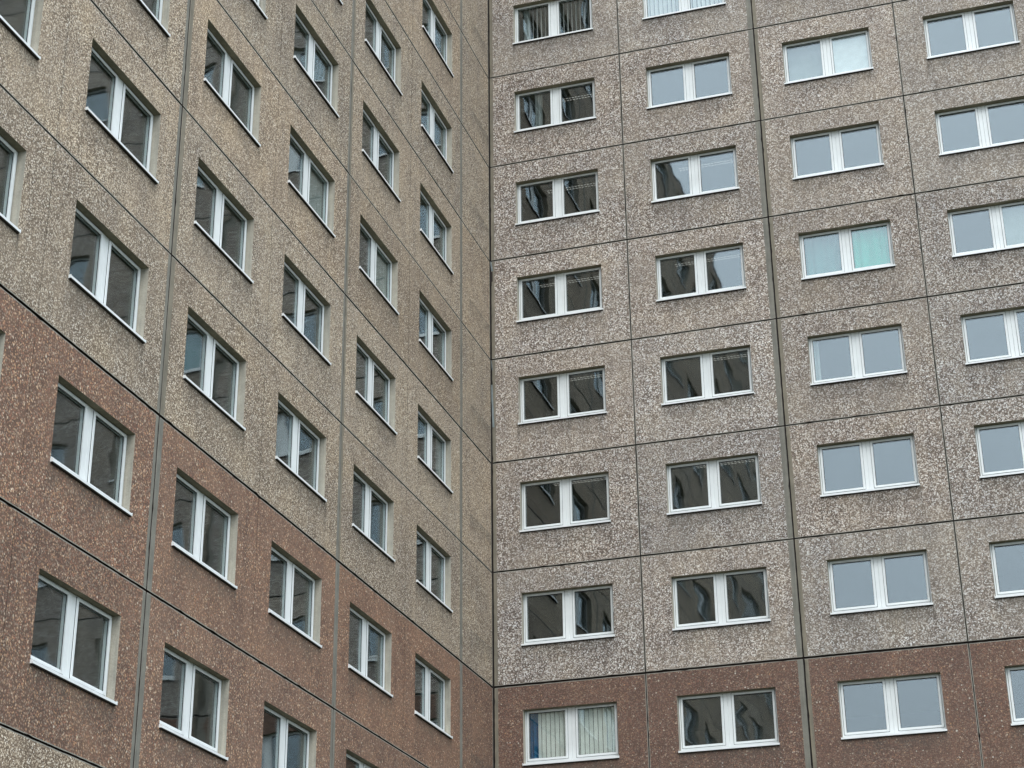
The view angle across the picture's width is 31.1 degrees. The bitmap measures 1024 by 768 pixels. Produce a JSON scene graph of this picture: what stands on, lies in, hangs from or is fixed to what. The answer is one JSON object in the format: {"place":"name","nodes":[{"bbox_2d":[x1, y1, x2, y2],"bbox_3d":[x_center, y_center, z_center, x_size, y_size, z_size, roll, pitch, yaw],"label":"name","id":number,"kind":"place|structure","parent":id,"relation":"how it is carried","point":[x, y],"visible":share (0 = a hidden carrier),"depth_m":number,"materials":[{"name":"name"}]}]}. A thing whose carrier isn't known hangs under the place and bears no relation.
{"place":"outdoors","nodes":[
{"label":"outdoors","id":0,"kind":"place"},
{"label":"ground","id":1,"kind":"structure","parent":0,"visible":0},
{"bbox_2d":[0,0,492,767],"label":"apartment building","id":2,"kind":"structure","parent":1,"relation":"on","point":[244,406],"depth_m":31.83,"materials":[{"name":"beige concrete"}]},
{"bbox_2d":[0,136,20,233],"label":"window","id":3,"kind":"structure","parent":2,"relation":"in","point":[5,217],"depth_m":25.03,"materials":[{"name":"white plastic"}]},
{"bbox_2d":[0,0,40,59],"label":"window","id":4,"kind":"structure","parent":2,"relation":"in","point":[26,42],"depth_m":26.05,"materials":[{"name":"white plastic"}]},
{"bbox_2d":[30,574,117,705],"bbox_3d":[-5.957,3.463,24.904,0.254,1.311,2.249,-8,-26,15],"label":"window","id":5,"kind":"structure","parent":2,"relation":"in","point":[63,671],"depth_m":24.97,"materials":[{"name":"white plastic"}]},
{"bbox_2d":[50,382,132,516],"bbox_3d":[-5.989,0.917,26.069,0.254,1.311,2.249,-8,-26,15],"label":"window","id":6,"kind":"structure","parent":2,"relation":"in","point":[88,416],"depth_m":26.14,"materials":[{"name":"white plastic"}]},
{"bbox_2d":[68,208,145,343],"bbox_3d":[-6.021,-1.629,27.234,0.254,1.311,2.249,-8,-26,15],"label":"window","id":7,"kind":"structure","parent":2,"relation":"in","point":[104,245],"depth_m":27.31,"materials":[{"name":"white plastic"}]},
{"bbox_2d":[85,48,158,184],"bbox_3d":[-6.053,-4.174,28.400,0.254,1.311,2.249,-8,-26,15],"label":"window","id":8,"kind":"structure","parent":2,"relation":"in","point":[118,87],"depth_m":28.48,"materials":[{"name":"white plastic"}]},
{"bbox_2d":[137,0,170,37],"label":"window","id":9,"kind":"structure","parent":2,"relation":"in","point":[159,5],"depth_m":30.06,"materials":[{"name":"white plastic"}]},
{"bbox_2d":[159,648,227,761],"bbox_3d":[-4.893,4.870,28.008,0.254,1.311,2.249,-8,-26,15],"label":"window","id":10,"kind":"structure","parent":2,"relation":"in","point":[183,732],"depth_m":28.08,"materials":[{"name":"white plastic"}]},
{"bbox_2d":[171,474,236,589],"bbox_3d":[-4.925,2.325,29.173,0.254,1.311,2.249,-8,-26,15],"label":"window","id":11,"kind":"structure","parent":2,"relation":"in","point":[199,502],"depth_m":29.25,"materials":[{"name":"white plastic"}]},
{"bbox_2d":[183,314,245,430],"bbox_3d":[-4.958,-0.221,30.338,0.254,1.311,2.249,-8,-26,15],"label":"window","id":12,"kind":"structure","parent":2,"relation":"in","point":[209,343],"depth_m":30.42,"materials":[{"name":"white plastic"}]},
{"bbox_2d":[194,166,253,283],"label":"window","id":13,"kind":"structure","parent":2,"relation":"in","point":[218,198],"depth_m":31.59,"materials":[{"name":"white plastic"}]},
{"bbox_2d":[204,29,260,146],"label":"window","id":14,"kind":"structure","parent":2,"relation":"in","point":[227,64],"depth_m":32.75,"materials":[{"name":"white plastic"}]},
{"bbox_2d":[251,0,267,19],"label":"window","id":15,"kind":"structure","parent":2,"relation":"in","point":[256,2],"depth_m":34.27,"materials":[{"name":"white plastic"}]},
{"bbox_2d":[264,705,309,767],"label":"window","id":16,"kind":"structure","parent":2,"relation":"in","point":[282,722],"depth_m":31.22,"materials":[{"name":"white plastic"}]},
{"bbox_2d":[268,547,321,648],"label":"window","id":17,"kind":"structure","parent":2,"relation":"in","point":[285,618],"depth_m":32.35,"materials":[{"name":"white plastic"}]},
{"bbox_2d":[275,399,326,502],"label":"window","id":18,"kind":"structure","parent":2,"relation":"in","point":[295,423],"depth_m":33.52,"materials":[{"name":"white plastic"}]},
{"bbox_2d":[282,262,330,365],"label":"window","id":19,"kind":"structure","parent":2,"relation":"in","point":[300,288],"depth_m":34.68,"materials":[{"name":"white plastic"}]},
{"bbox_2d":[288,133,335,237],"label":"window","id":20,"kind":"structure","parent":2,"relation":"in","point":[311,178],"depth_m":36.24,"materials":[{"name":"white plastic"}]},
{"bbox_2d":[293,14,338,117],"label":"window","id":21,"kind":"structure","parent":2,"relation":"in","point":[310,45],"depth_m":37.01,"materials":[{"name":"white plastic"}]},
{"bbox_2d":[346,753,370,767],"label":"window","id":22,"kind":"structure","parent":2,"relation":"in","point":[358,764],"depth_m":34.33,"materials":[{"name":"white plastic"}]},
{"bbox_2d":[348,607,392,697],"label":"window","id":23,"kind":"structure","parent":2,"relation":"in","point":[364,624],"depth_m":35.47,"materials":[{"name":"white plastic"}]},
{"bbox_2d":[352,471,394,562],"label":"window","id":24,"kind":"structure","parent":2,"relation":"in","point":[367,490],"depth_m":36.65,"materials":[{"name":"white plastic"}]},
{"bbox_2d":[355,343,396,434],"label":"window","id":25,"kind":"structure","parent":2,"relation":"in","point":[370,364],"depth_m":37.82,"materials":[{"name":"white plastic"}]},
{"bbox_2d":[359,223,398,315],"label":"window","id":26,"kind":"structure","parent":2,"relation":"in","point":[377,259],"depth_m":39.39,"materials":[{"name":"white plastic"}]},
{"bbox_2d":[362,109,400,202],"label":"window","id":27,"kind":"structure","parent":2,"relation":"in","point":[373,159],"depth_m":40.15,"materials":[{"name":"white plastic"}]},
{"bbox_2d":[365,3,402,95],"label":"window","id":28,"kind":"structure","parent":2,"relation":"in","point":[377,28],"depth_m":41.31,"materials":[{"name":"white plastic"}]},
{"bbox_2d":[415,658,452,738],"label":"window","id":29,"kind":"structure","parent":2,"relation":"in","point":[426,671],"depth_m":38.62,"materials":[{"name":"white plastic"}]},
{"bbox_2d":[416,531,452,612],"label":"window","id":30,"kind":"structure","parent":2,"relation":"in","point":[427,546],"depth_m":39.77,"materials":[{"name":"white plastic"}]},
{"bbox_2d":[417,411,452,493],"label":"window","id":31,"kind":"structure","parent":2,"relation":"in","point":[428,429],"depth_m":41.08,"materials":[{"name":"white plastic"}]},
{"bbox_2d":[419,298,452,380],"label":"window","id":32,"kind":"structure","parent":2,"relation":"in","point":[429,318],"depth_m":42.11,"materials":[{"name":"white plastic"}]},
{"bbox_2d":[420,191,453,274],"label":"window","id":33,"kind":"structure","parent":2,"relation":"in","point":[430,213],"depth_m":43.25,"materials":[{"name":"white plastic"}]},
{"bbox_2d":[421,89,453,173],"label":"window","id":34,"kind":"structure","parent":2,"relation":"in","point":[431,112],"depth_m":44.44,"materials":[{"name":"white plastic"}]},
{"bbox_2d":[422,0,453,77],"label":"window","id":35,"kind":"structure","parent":2,"relation":"in","point":[432,18],"depth_m":45.61,"materials":[{"name":"white plastic"}]},
{"bbox_2d":[488,0,1023,767],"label":"apartment building","id":36,"kind":"structure","parent":1,"relation":"on","point":[756,320],"depth_m":44.18,"materials":[{"name":"grey concrete"}]},
{"bbox_2d":[512,0,592,44],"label":"window","id":37,"kind":"structure","parent":36,"relation":"in","point":[553,7],"depth_m":49.95,"materials":[{"name":"white plastic"}]},
{"bbox_2d":[514,81,595,133],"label":"window","id":38,"kind":"structure","parent":36,"relation":"in","point":[555,93],"depth_m":48.77,"materials":[{"name":"white plastic"}]},
{"bbox_2d":[515,172,599,225],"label":"window","id":39,"kind":"structure","parent":36,"relation":"in","point":[557,184],"depth_m":47.51,"materials":[{"name":"white plastic"}]},
{"bbox_2d":[516,267,602,322],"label":"window","id":40,"kind":"structure","parent":36,"relation":"in","point":[561,306],"depth_m":46.35,"materials":[{"name":"white plastic"}]},
{"bbox_2d":[518,368,606,425],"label":"window","id":41,"kind":"structure","parent":36,"relation":"in","point":[563,385],"depth_m":45.17,"materials":[{"name":"white plastic"}]},
{"bbox_2d":[519,474,610,532],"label":"window","id":42,"kind":"structure","parent":36,"relation":"in","point":[566,495],"depth_m":44.00,"materials":[{"name":"white plastic"}]},
{"bbox_2d":[521,585,614,646],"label":"window","id":43,"kind":"structure","parent":36,"relation":"in","point":[568,596],"depth_m":42.82,"materials":[{"name":"white plastic"}]},
{"bbox_2d":[522,703,618,766],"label":"window","id":44,"kind":"structure","parent":36,"relation":"in","point":[572,722],"depth_m":41.76,"materials":[{"name":"white plastic"}]},
{"bbox_2d":[642,0,725,20],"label":"window","id":45,"kind":"structure","parent":36,"relation":"in","point":[683,6],"depth_m":48.82,"materials":[{"name":"white plastic"}]},
{"bbox_2d":[646,56,731,109],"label":"window","id":46,"kind":"structure","parent":36,"relation":"in","point":[688,69],"depth_m":47.72,"materials":[{"name":"white plastic"}]},
{"bbox_2d":[651,148,738,203],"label":"window","id":47,"kind":"structure","parent":36,"relation":"in","point":[694,165],"depth_m":46.55,"materials":[{"name":"white plastic"}]},
{"bbox_2d":[656,245,746,302],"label":"window","id":48,"kind":"structure","parent":36,"relation":"in","point":[700,262],"depth_m":45.37,"materials":[{"name":"white plastic"}]},
{"bbox_2d":[661,347,753,405],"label":"window","id":49,"kind":"structure","parent":36,"relation":"in","point":[706,360],"depth_m":44.20,"materials":[{"name":"white plastic"}]},
{"bbox_2d":[667,455,761,515],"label":"window","id":50,"kind":"structure","parent":36,"relation":"in","point":[713,468],"depth_m":43.03,"materials":[{"name":"white plastic"}]},
{"bbox_2d":[672,569,770,631],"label":"window","id":51,"kind":"structure","parent":36,"relation":"in","point":[719,580],"depth_m":41.85,"materials":[{"name":"white plastic"}]},
{"bbox_2d":[678,689,779,753],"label":"window","id":52,"kind":"structure","parent":36,"relation":"in","point":[729,733],"depth_m":40.68,"materials":[{"name":"white plastic"}]},
{"bbox_2d":[783,30,873,84],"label":"window","id":53,"kind":"structure","parent":36,"relation":"in","point":[845,54],"depth_m":46.86,"materials":[{"name":"glass"}]},
{"bbox_2d":[791,124,883,180],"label":"window","id":54,"kind":"structure","parent":36,"relation":"in","point":[835,138],"depth_m":45.58,"materials":[{"name":"white plastic"}]},
{"bbox_2d":[799,222,895,280],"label":"window","id":55,"kind":"structure","parent":36,"relation":"in","point":[870,247],"depth_m":44.53,"materials":[{"name":"teal glass"}]},
{"bbox_2d":[808,326,906,385],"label":"window","id":56,"kind":"structure","parent":36,"relation":"in","point":[855,339],"depth_m":43.28,"materials":[{"name":"white plastic"}]},
{"bbox_2d":[818,436,919,497],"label":"window","id":57,"kind":"structure","parent":36,"relation":"in","point":[866,448],"depth_m":42.07,"materials":[{"name":"white plastic"}]},
{"bbox_2d":[828,551,932,615],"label":"window","id":58,"kind":"structure","parent":36,"relation":"in","point":[879,582],"depth_m":40.89,"materials":[{"name":"white plastic"}]},
{"bbox_2d":[838,674,946,739],"bbox_3d":[8.206,6.987,39.722,2.249,1.311,0.270,-8,-26,15],"label":"window","id":59,"kind":"structure","parent":36,"relation":"in","point":[891,702],"depth_m":39.72,"materials":[{"name":"white plastic"}]},
{"bbox_2d":[923,4,1019,59],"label":"window","id":60,"kind":"structure","parent":36,"relation":"in","point":[970,31],"depth_m":45.81,"materials":[{"name":"white plastic"}]},
{"bbox_2d":[935,99,1023,156],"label":"window","id":61,"kind":"structure","parent":36,"relation":"in","point":[985,139],"depth_m":44.69,"materials":[{"name":"white plastic"}]},
{"bbox_2d":[947,201,1023,257],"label":"window","id":62,"kind":"structure","parent":36,"relation":"in","point":[1010,217],"depth_m":43.53,"materials":[{"name":"white plastic"}]},
{"bbox_2d":[961,309,1023,365],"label":"window","id":63,"kind":"structure","parent":36,"relation":"in","point":[1011,326],"depth_m":42.37,"materials":[{"name":"white plastic"}]},
{"bbox_2d":[975,422,1023,478],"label":"window","id":64,"kind":"structure","parent":36,"relation":"in","point":[1020,425],"depth_m":41.32,"materials":[{"name":"white plastic"}]},
{"bbox_2d":[989,541,1023,598],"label":"window","id":65,"kind":"structure","parent":36,"relation":"in","point":[1017,593],"depth_m":40.21,"materials":[{"name":"white plastic"}]},
{"bbox_2d":[1005,666,1023,726],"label":"window","id":66,"kind":"structure","parent":36,"relation":"in","point":[1015,721],"depth_m":39.09,"materials":[{"name":"white plastic"}]}
]}

